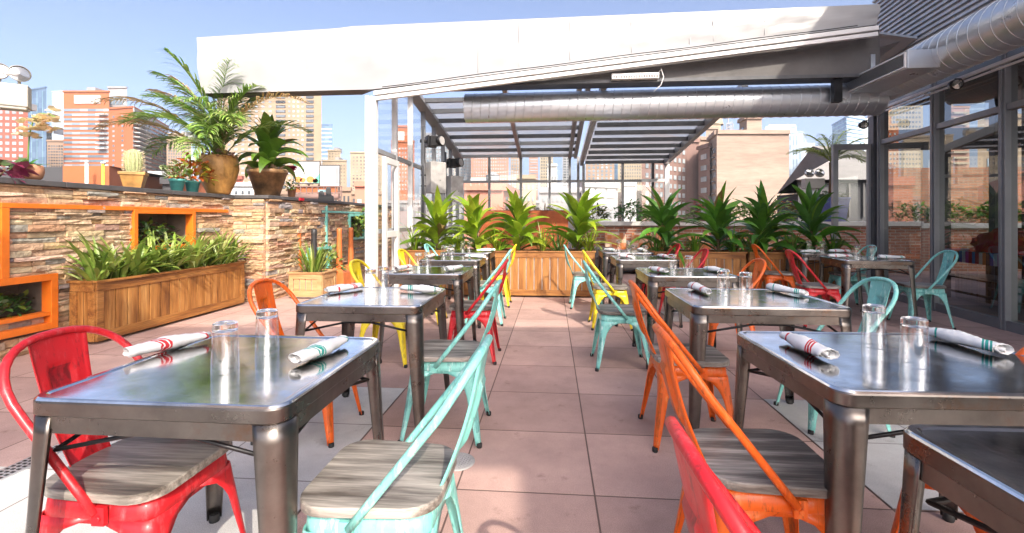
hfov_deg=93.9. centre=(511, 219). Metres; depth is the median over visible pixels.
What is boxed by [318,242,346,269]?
trailing vine
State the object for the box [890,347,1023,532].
metal cafe chair
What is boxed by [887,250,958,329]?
metal cafe chair
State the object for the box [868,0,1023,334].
glass walled building
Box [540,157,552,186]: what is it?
office block
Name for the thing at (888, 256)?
rolled napkin
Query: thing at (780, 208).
flowering shrub
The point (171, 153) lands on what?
office block
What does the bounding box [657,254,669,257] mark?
rolled napkin
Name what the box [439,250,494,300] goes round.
metal cafe table
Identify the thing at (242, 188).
rooftop block
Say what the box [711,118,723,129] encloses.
apartment block
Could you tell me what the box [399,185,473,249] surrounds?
dracaena
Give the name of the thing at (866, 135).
glass tower
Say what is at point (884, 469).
pale paving
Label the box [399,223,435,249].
grassy plant
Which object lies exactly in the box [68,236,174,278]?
strap leaf plant
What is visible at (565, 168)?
office block
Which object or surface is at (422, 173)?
rig pole
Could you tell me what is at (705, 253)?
metal cafe chair
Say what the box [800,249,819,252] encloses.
rolled napkin
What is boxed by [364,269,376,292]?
glass tumbler
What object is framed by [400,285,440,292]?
rolled napkin
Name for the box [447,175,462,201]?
wall speaker
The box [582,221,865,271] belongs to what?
parapet wall
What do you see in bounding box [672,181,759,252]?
dracaena
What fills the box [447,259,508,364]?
metal cafe chair
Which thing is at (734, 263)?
wooden planter
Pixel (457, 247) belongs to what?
grassy plant
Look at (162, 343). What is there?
rolled napkin
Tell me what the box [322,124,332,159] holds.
glass tower
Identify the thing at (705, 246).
checked cushion
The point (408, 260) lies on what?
wooden planter
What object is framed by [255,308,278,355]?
glass tumbler
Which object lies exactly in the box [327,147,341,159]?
apartment block
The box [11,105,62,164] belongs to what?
orchid
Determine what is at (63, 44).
sky
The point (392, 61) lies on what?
roof fascia
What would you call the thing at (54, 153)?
office block
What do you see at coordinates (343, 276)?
ash receptacle
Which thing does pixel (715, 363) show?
metal cafe chair
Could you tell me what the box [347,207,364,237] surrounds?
trailing vine
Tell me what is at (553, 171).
office block
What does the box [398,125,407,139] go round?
tower crown
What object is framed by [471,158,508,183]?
apartment tower
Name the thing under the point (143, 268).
strap leaf plant
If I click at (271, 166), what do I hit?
bromeliad
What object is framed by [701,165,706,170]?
window
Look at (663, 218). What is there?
dracaena
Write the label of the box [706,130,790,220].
apartment block
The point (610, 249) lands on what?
rolled napkin
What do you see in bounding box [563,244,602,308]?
metal cafe chair
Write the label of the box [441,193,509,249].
dracaena
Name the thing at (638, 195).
warehouse
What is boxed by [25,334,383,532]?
metal cafe table
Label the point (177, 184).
teal pot
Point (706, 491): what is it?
metal cafe chair
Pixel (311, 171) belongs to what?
billboard
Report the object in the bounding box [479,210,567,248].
corten planter
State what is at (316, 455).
pale paving
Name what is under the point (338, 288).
rolled napkin
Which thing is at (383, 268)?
glass tumbler
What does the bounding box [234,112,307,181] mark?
dracaena
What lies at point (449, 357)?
metal cafe chair
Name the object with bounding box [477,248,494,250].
rolled napkin
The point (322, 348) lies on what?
rolled napkin
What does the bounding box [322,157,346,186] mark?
apartment block
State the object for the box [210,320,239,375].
glass tumbler
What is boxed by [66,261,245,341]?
wooden planter
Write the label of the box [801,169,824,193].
twin floodlight
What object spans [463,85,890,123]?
spiral duct
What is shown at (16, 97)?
twin floodlight
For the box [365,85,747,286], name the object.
glass pavilion
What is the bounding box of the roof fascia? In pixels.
[197,4,880,100]
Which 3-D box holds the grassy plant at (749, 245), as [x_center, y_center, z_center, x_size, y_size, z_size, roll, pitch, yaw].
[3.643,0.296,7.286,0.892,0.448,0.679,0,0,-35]
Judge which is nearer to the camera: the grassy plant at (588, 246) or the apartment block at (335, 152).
the grassy plant at (588, 246)
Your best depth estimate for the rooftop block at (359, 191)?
48.00 m
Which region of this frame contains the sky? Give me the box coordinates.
[0,0,873,199]
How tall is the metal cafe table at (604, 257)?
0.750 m
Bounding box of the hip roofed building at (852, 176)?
[777,146,865,220]
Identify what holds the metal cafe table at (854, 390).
on the terrace floor
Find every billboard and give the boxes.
[293,161,320,193]
[319,165,339,200]
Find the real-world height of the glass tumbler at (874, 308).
0.148 m
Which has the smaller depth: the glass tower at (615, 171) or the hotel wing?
the hotel wing
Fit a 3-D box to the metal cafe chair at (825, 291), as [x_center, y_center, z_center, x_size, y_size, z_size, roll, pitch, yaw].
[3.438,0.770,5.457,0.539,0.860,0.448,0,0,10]
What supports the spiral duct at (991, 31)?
attached to the glass walled building at (947, 169)
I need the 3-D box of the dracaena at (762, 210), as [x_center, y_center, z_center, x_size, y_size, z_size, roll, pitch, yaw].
[3.920,0.024,7.358,1.232,1.265,1.372,3,-2,-3]
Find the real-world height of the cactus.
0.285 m
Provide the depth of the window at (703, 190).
64.31 m
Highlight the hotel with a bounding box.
[63,87,109,165]
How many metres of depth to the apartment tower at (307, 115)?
150.00 m
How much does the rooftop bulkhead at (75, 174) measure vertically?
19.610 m
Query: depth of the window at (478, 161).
149.90 m
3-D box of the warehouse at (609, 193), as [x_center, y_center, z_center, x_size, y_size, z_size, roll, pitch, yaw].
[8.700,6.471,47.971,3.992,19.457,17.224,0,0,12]
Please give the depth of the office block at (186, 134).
161.00 m
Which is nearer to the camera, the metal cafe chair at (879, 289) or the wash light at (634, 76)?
the metal cafe chair at (879, 289)
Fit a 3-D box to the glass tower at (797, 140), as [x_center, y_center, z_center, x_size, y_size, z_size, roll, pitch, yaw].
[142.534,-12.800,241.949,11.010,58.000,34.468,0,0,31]
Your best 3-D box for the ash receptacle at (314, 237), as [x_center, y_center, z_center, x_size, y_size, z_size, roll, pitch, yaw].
[-3.252,0.675,7.850,0.330,1.050,0.330,0,0,5]
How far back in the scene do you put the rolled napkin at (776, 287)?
2.91 m
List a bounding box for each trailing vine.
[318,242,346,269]
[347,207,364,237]
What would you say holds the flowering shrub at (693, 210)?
on the parapet wall at (628, 228)
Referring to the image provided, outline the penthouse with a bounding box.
[107,86,127,106]
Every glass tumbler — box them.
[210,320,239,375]
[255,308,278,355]
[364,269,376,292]
[377,266,388,282]
[684,255,693,272]
[717,270,729,295]
[739,272,752,298]
[861,304,886,348]
[899,316,929,367]
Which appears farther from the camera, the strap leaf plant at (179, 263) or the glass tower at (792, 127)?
the glass tower at (792, 127)
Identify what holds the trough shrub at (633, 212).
on the parapet wall at (628, 228)
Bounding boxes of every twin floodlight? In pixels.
[0,63,31,112]
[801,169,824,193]
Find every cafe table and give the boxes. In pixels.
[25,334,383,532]
[295,287,449,436]
[379,266,476,363]
[419,255,487,328]
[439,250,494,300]
[581,240,612,273]
[598,250,653,303]
[608,255,682,327]
[632,267,742,369]
[664,288,851,429]
[733,331,1023,532]
[785,251,862,311]
[817,256,919,330]
[899,424,1023,532]
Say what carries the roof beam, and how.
attached to the glass pavilion
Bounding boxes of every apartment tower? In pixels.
[217,96,321,190]
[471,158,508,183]
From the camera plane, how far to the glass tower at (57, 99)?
261.03 m
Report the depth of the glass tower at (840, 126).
187.49 m
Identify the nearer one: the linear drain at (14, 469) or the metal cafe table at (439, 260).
the linear drain at (14, 469)
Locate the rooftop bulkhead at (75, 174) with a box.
[0,166,205,192]
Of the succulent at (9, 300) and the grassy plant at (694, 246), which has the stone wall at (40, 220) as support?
the succulent at (9, 300)
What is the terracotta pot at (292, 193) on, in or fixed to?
on the stone wall at (40, 220)
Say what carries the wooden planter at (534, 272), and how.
on the terrace floor
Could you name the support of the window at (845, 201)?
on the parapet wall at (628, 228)
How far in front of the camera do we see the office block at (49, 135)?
215.00 m
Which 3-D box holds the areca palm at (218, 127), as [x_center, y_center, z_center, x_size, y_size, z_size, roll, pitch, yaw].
[-4.260,-1.603,6.774,3.088,1.737,1.778,0,0,0]
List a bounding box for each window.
[228,129,257,178]
[288,120,303,186]
[474,161,505,179]
[701,154,706,159]
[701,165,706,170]
[701,176,706,181]
[701,188,706,192]
[817,197,850,221]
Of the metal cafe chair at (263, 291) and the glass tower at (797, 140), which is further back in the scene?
the glass tower at (797, 140)
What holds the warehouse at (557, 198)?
on the ground
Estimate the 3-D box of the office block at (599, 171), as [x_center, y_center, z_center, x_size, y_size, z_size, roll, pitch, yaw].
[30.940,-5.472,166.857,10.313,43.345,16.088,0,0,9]
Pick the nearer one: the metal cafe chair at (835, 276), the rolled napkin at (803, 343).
the rolled napkin at (803, 343)
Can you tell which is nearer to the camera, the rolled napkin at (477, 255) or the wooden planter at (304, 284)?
the rolled napkin at (477, 255)
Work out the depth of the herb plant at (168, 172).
6.04 m
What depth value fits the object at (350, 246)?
9.26 m
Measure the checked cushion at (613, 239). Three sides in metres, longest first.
0.480 x 0.420 x 0.108 m
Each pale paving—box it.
[0,387,404,532]
[661,311,689,321]
[764,399,962,511]
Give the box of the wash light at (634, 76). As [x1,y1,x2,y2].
[611,69,663,90]
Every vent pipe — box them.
[84,160,89,183]
[100,162,105,184]
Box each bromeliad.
[0,157,38,183]
[192,146,238,157]
[245,164,288,171]
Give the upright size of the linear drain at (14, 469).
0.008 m
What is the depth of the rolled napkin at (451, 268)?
4.20 m
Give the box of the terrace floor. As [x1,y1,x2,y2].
[0,266,1023,532]
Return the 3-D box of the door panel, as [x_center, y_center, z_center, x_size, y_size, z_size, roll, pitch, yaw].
[5.492,-0.025,7.726,0.600,2.390,0.060,0,0,5]
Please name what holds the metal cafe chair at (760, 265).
on the terrace floor
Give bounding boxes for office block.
[46,129,62,166]
[46,140,62,166]
[166,136,197,179]
[167,131,193,138]
[511,158,519,188]
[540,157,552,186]
[547,163,556,186]
[563,157,567,186]
[586,160,613,179]
[618,164,641,191]
[805,140,814,147]
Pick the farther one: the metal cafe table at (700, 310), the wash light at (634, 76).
the wash light at (634, 76)
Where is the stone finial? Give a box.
[318,187,333,200]
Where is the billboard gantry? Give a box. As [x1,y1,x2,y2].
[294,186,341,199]
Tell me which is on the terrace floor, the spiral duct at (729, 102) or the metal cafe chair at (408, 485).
the metal cafe chair at (408, 485)
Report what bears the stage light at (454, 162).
attached to the glass pavilion
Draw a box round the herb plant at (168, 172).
[159,161,192,180]
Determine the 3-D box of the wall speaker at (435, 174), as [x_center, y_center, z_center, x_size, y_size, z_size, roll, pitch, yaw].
[-1.464,-0.780,8.899,0.388,0.580,0.289,0,0,-38]
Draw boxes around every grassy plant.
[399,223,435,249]
[433,224,473,249]
[476,222,520,250]
[522,223,567,250]
[542,223,575,250]
[572,225,610,250]
[634,225,678,250]
[672,229,715,251]
[710,224,765,251]
[736,229,773,251]
[768,227,811,250]
[806,225,852,250]
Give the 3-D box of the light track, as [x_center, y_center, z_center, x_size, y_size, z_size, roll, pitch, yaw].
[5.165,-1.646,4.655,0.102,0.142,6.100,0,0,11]
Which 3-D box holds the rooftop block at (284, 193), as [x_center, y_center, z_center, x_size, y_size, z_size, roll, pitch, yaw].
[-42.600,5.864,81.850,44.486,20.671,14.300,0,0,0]
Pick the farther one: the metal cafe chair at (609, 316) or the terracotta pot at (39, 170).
the terracotta pot at (39, 170)
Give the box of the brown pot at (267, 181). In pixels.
[246,168,287,195]
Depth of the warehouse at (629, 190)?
55.00 m
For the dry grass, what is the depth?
10.69 m
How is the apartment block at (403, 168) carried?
on the ground
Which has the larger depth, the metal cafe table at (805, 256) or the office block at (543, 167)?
the office block at (543, 167)
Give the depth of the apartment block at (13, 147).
119.52 m
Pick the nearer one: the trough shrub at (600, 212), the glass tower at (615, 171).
the trough shrub at (600, 212)
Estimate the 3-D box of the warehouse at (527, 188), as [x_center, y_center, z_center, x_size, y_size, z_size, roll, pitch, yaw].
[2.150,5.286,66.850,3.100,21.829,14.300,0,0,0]
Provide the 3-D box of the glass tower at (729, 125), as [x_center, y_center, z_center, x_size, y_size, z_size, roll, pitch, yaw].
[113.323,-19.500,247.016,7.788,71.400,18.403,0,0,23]
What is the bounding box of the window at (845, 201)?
[817,197,850,221]
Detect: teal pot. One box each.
[168,179,185,190]
[185,180,200,191]
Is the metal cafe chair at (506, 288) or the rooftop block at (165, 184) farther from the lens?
the rooftop block at (165, 184)
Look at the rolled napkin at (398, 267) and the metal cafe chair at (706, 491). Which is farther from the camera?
the rolled napkin at (398, 267)
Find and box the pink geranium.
[283,165,299,190]
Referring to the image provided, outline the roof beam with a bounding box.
[452,30,879,102]
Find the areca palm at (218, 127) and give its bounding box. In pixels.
[90,47,312,160]
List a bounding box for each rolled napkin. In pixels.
[122,331,210,357]
[288,335,348,363]
[324,283,362,292]
[393,264,411,270]
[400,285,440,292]
[425,253,434,257]
[444,265,462,270]
[464,254,485,257]
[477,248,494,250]
[604,248,616,250]
[617,254,634,257]
[648,266,668,272]
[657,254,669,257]
[687,282,711,293]
[703,266,729,271]
[766,283,808,295]
[779,332,839,359]
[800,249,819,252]
[827,254,852,257]
[828,249,849,251]
[877,255,904,258]
[923,327,1014,354]
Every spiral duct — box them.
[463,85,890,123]
[882,0,1023,100]
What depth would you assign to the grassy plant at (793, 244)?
7.18 m
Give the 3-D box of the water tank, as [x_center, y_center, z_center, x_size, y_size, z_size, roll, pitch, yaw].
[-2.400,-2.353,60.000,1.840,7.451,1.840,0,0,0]
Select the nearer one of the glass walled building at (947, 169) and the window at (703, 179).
the glass walled building at (947, 169)
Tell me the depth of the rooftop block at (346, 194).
62.00 m
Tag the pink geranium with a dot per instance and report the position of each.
(293, 168)
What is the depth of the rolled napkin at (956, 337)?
1.68 m
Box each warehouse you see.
[464,183,518,247]
[471,178,485,180]
[517,175,535,209]
[539,187,581,248]
[580,182,619,220]
[618,190,641,220]
[624,182,636,220]
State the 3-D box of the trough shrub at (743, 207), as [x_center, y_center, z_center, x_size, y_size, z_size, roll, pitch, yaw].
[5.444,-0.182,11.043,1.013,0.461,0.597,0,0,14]
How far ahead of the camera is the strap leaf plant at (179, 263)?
5.64 m
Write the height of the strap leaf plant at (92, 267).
0.544 m
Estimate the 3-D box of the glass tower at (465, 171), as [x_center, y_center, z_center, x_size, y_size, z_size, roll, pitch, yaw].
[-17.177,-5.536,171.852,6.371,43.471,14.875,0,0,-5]
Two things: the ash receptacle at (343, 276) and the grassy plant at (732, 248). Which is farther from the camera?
the ash receptacle at (343, 276)
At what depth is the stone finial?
9.28 m
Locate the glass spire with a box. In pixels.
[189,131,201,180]
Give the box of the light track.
[867,52,1023,117]
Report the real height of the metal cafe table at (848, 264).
0.750 m
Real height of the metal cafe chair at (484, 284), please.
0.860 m
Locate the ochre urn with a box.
[197,154,238,194]
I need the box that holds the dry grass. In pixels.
[532,203,555,209]
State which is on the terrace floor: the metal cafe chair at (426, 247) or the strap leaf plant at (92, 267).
the metal cafe chair at (426, 247)
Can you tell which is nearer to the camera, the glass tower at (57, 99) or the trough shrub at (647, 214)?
the trough shrub at (647, 214)
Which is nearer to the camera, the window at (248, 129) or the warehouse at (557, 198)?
the warehouse at (557, 198)
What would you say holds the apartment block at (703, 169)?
on the ground
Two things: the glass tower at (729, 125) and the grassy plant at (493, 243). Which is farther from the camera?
the glass tower at (729, 125)
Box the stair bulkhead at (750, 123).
[737,118,762,129]
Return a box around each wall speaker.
[421,161,445,193]
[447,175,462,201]
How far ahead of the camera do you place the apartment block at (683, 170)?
67.10 m
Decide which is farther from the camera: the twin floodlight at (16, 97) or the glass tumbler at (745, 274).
the twin floodlight at (16, 97)
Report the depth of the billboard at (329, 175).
42.00 m
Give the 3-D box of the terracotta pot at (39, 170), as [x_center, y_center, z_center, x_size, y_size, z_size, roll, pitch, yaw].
[-4.480,-0.434,4.425,0.224,0.145,0.224,0,0,0]
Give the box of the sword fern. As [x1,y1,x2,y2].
[285,240,339,271]
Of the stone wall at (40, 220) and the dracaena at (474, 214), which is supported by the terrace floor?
the stone wall at (40, 220)
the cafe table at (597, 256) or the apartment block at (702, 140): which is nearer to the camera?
the cafe table at (597, 256)
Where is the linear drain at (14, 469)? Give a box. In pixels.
[0,444,62,480]
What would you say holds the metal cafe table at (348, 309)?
on the pale paving at (316, 455)
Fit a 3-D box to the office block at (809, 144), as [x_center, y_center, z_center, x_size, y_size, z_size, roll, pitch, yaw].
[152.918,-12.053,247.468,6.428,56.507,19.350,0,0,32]
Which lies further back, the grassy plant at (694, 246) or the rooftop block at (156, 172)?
the rooftop block at (156, 172)
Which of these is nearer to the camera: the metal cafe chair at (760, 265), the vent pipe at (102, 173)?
the metal cafe chair at (760, 265)
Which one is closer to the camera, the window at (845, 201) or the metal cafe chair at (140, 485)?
the metal cafe chair at (140, 485)
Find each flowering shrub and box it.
[684,202,707,220]
[771,199,802,221]
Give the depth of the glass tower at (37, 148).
202.12 m
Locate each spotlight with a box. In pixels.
[858,120,868,128]
[947,78,963,89]
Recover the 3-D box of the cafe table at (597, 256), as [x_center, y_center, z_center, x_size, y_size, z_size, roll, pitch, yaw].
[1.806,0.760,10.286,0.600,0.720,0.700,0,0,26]
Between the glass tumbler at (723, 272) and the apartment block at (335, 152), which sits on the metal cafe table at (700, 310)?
the glass tumbler at (723, 272)
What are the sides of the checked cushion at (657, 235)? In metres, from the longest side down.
0.480 x 0.420 x 0.108 m
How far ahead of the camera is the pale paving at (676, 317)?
5.85 m
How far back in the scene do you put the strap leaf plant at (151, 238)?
5.47 m
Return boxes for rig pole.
[422,126,423,247]
[444,152,446,244]
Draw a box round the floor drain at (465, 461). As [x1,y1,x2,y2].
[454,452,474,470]
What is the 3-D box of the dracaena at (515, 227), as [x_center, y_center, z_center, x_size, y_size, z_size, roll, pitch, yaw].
[0.157,0.084,7.714,1.190,1.226,1.310,-2,-1,7]
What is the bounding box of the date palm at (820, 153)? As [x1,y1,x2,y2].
[787,129,867,192]
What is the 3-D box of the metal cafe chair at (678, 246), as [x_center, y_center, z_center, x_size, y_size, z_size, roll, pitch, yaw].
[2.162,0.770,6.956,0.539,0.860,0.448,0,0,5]
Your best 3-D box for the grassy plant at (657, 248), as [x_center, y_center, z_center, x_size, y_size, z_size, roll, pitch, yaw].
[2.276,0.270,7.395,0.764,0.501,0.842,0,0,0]
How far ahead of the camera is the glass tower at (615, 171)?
200.00 m
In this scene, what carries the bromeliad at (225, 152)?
in the ochre urn
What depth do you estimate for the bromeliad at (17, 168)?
4.24 m
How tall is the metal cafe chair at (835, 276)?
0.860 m
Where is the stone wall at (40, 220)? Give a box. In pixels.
[0,177,391,360]
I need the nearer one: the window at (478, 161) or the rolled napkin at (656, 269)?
the rolled napkin at (656, 269)
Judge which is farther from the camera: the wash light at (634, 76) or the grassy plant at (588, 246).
the grassy plant at (588, 246)
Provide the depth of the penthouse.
150.00 m
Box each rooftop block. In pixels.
[148,171,165,175]
[160,177,173,189]
[230,182,253,194]
[237,176,243,181]
[254,191,381,204]
[333,187,351,201]
[354,181,364,202]
[388,200,538,248]
[706,127,718,136]
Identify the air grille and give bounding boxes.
[843,49,939,92]
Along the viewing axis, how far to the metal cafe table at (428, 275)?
3.99 m
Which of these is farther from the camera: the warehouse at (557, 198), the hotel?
the hotel
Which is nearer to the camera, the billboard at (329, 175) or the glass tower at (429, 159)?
the billboard at (329, 175)
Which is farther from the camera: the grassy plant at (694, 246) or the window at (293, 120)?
the window at (293, 120)
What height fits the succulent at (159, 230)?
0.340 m
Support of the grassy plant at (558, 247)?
on the wooden planter at (534, 272)
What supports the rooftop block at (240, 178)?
on the ground
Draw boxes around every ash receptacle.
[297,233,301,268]
[311,229,316,258]
[333,228,350,283]
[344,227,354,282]
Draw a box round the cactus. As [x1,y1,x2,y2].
[121,149,145,171]
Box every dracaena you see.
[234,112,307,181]
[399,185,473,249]
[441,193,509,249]
[488,187,555,250]
[535,187,624,250]
[628,186,712,267]
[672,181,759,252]
[713,180,804,253]
[770,181,864,255]
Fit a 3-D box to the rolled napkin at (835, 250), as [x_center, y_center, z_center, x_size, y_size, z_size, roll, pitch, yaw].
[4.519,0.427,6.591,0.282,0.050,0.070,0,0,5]
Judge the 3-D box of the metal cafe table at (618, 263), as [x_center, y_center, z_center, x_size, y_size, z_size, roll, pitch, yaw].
[1.560,0.825,5.700,0.747,0.750,0.737,0,0,5]
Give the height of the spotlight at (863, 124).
0.154 m
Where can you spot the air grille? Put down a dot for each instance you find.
(900, 69)
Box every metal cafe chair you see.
[0,325,245,532]
[247,278,363,447]
[300,334,492,532]
[349,259,407,367]
[397,249,447,324]
[397,279,501,448]
[424,244,438,279]
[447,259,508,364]
[464,249,511,325]
[481,244,516,307]
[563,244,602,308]
[582,250,632,330]
[582,260,649,371]
[628,280,733,452]
[641,243,680,296]
[652,323,826,532]
[658,248,708,314]
[664,416,760,532]
[708,258,766,345]
[751,244,795,288]
[773,277,898,437]
[785,249,840,327]
[828,245,876,304]
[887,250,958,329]
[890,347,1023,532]
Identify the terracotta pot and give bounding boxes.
[12,164,44,179]
[287,189,295,196]
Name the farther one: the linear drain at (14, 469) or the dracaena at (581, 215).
the dracaena at (581, 215)
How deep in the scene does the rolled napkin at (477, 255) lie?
5.59 m
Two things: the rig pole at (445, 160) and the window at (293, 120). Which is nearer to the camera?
the rig pole at (445, 160)
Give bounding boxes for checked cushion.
[604,233,625,249]
[631,233,653,249]
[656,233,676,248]
[687,233,710,249]
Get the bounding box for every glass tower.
[28,86,46,166]
[51,90,62,139]
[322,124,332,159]
[426,133,455,199]
[459,158,470,197]
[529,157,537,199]
[614,164,617,179]
[723,118,732,129]
[765,124,796,131]
[789,131,805,176]
[831,116,864,143]
[864,118,867,150]
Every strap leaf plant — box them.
[55,232,149,280]
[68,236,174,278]
[116,235,196,275]
[122,228,206,273]
[131,230,204,271]
[151,230,227,268]
[167,227,243,266]
[189,229,257,265]
[212,227,255,262]
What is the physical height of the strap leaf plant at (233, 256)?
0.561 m
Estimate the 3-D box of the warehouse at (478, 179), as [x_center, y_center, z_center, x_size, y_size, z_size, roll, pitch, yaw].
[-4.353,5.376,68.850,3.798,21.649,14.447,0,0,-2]
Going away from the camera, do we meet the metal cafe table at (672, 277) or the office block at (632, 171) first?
the metal cafe table at (672, 277)
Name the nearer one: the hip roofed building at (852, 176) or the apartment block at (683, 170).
the hip roofed building at (852, 176)
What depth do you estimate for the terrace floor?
2.93 m
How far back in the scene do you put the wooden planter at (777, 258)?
7.07 m
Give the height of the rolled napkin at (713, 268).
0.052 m
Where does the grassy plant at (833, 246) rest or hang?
on the wooden planter at (777, 258)
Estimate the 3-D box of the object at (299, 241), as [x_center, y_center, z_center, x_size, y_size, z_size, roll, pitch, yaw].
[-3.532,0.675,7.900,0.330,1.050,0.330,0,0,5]
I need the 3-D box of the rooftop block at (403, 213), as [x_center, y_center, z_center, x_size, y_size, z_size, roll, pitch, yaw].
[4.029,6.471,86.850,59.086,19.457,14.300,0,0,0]
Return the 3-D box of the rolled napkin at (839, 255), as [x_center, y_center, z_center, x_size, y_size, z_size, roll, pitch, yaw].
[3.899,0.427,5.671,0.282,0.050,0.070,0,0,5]
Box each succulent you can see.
[0,289,34,317]
[138,217,180,242]
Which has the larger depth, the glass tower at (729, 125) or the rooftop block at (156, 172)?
the glass tower at (729, 125)
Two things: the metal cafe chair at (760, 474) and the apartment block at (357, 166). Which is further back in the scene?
the apartment block at (357, 166)
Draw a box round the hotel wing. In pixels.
[108,106,168,172]
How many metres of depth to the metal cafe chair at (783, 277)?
6.58 m
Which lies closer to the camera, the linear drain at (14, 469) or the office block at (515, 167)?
the linear drain at (14, 469)
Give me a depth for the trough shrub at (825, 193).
10.78 m
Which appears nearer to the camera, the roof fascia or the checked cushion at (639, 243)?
the roof fascia
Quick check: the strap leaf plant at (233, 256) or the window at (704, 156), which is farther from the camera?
the window at (704, 156)
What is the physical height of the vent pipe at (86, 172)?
19.780 m
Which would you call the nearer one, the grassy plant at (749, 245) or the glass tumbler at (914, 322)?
the glass tumbler at (914, 322)
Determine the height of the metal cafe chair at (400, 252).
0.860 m
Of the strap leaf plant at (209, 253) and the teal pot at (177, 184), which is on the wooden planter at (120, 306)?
the strap leaf plant at (209, 253)
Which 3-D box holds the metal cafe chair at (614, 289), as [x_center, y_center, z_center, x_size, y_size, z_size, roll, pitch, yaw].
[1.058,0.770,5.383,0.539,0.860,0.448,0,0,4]
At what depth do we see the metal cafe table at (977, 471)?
0.94 m
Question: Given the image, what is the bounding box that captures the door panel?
[831,144,870,292]
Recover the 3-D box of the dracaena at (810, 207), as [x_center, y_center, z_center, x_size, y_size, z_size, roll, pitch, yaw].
[4.598,0.012,7.285,1.299,1.242,1.139,0,0,18]
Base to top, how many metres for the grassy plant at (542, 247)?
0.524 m
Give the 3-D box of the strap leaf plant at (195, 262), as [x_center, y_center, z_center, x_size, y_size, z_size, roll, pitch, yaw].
[-3.956,0.370,5.860,0.809,0.521,1.021,0,0,44]
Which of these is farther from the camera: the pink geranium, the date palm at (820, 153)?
the date palm at (820, 153)
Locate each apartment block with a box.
[0,104,36,166]
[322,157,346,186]
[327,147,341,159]
[350,152,381,190]
[391,140,414,199]
[642,139,699,220]
[696,143,711,220]
[697,136,708,145]
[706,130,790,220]
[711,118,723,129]
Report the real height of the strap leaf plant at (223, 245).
0.526 m
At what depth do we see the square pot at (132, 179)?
5.44 m
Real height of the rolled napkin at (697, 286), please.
0.051 m
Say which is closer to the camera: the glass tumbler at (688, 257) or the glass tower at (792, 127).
the glass tumbler at (688, 257)
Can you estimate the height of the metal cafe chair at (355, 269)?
0.860 m
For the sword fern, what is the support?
on the wooden planter at (304, 284)
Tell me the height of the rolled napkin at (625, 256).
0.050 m
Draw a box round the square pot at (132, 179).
[117,171,148,187]
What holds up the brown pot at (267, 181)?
on the stone wall at (40, 220)
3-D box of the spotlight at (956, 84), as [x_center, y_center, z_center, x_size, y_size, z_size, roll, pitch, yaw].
[5.193,-1.587,5.589,0.139,0.154,0.126,0,0,20]
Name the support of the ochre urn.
on the stone wall at (40, 220)
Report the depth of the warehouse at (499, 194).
34.00 m
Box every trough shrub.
[589,203,611,219]
[613,199,648,220]
[639,200,664,220]
[731,202,752,218]
[818,191,849,198]
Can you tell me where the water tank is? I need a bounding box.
[486,172,499,180]
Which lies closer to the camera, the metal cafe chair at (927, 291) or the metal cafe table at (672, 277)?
the metal cafe table at (672, 277)
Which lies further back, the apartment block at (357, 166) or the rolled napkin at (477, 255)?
the apartment block at (357, 166)
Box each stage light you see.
[420,135,445,147]
[443,158,463,167]
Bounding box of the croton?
[168,151,217,185]
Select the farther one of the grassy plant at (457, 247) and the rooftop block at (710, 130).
the rooftop block at (710, 130)
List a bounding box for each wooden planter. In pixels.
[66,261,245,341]
[287,269,337,297]
[399,248,483,294]
[490,249,595,295]
[649,249,746,296]
[738,250,834,299]
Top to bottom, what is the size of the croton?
0.433 m
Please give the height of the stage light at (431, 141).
0.214 m

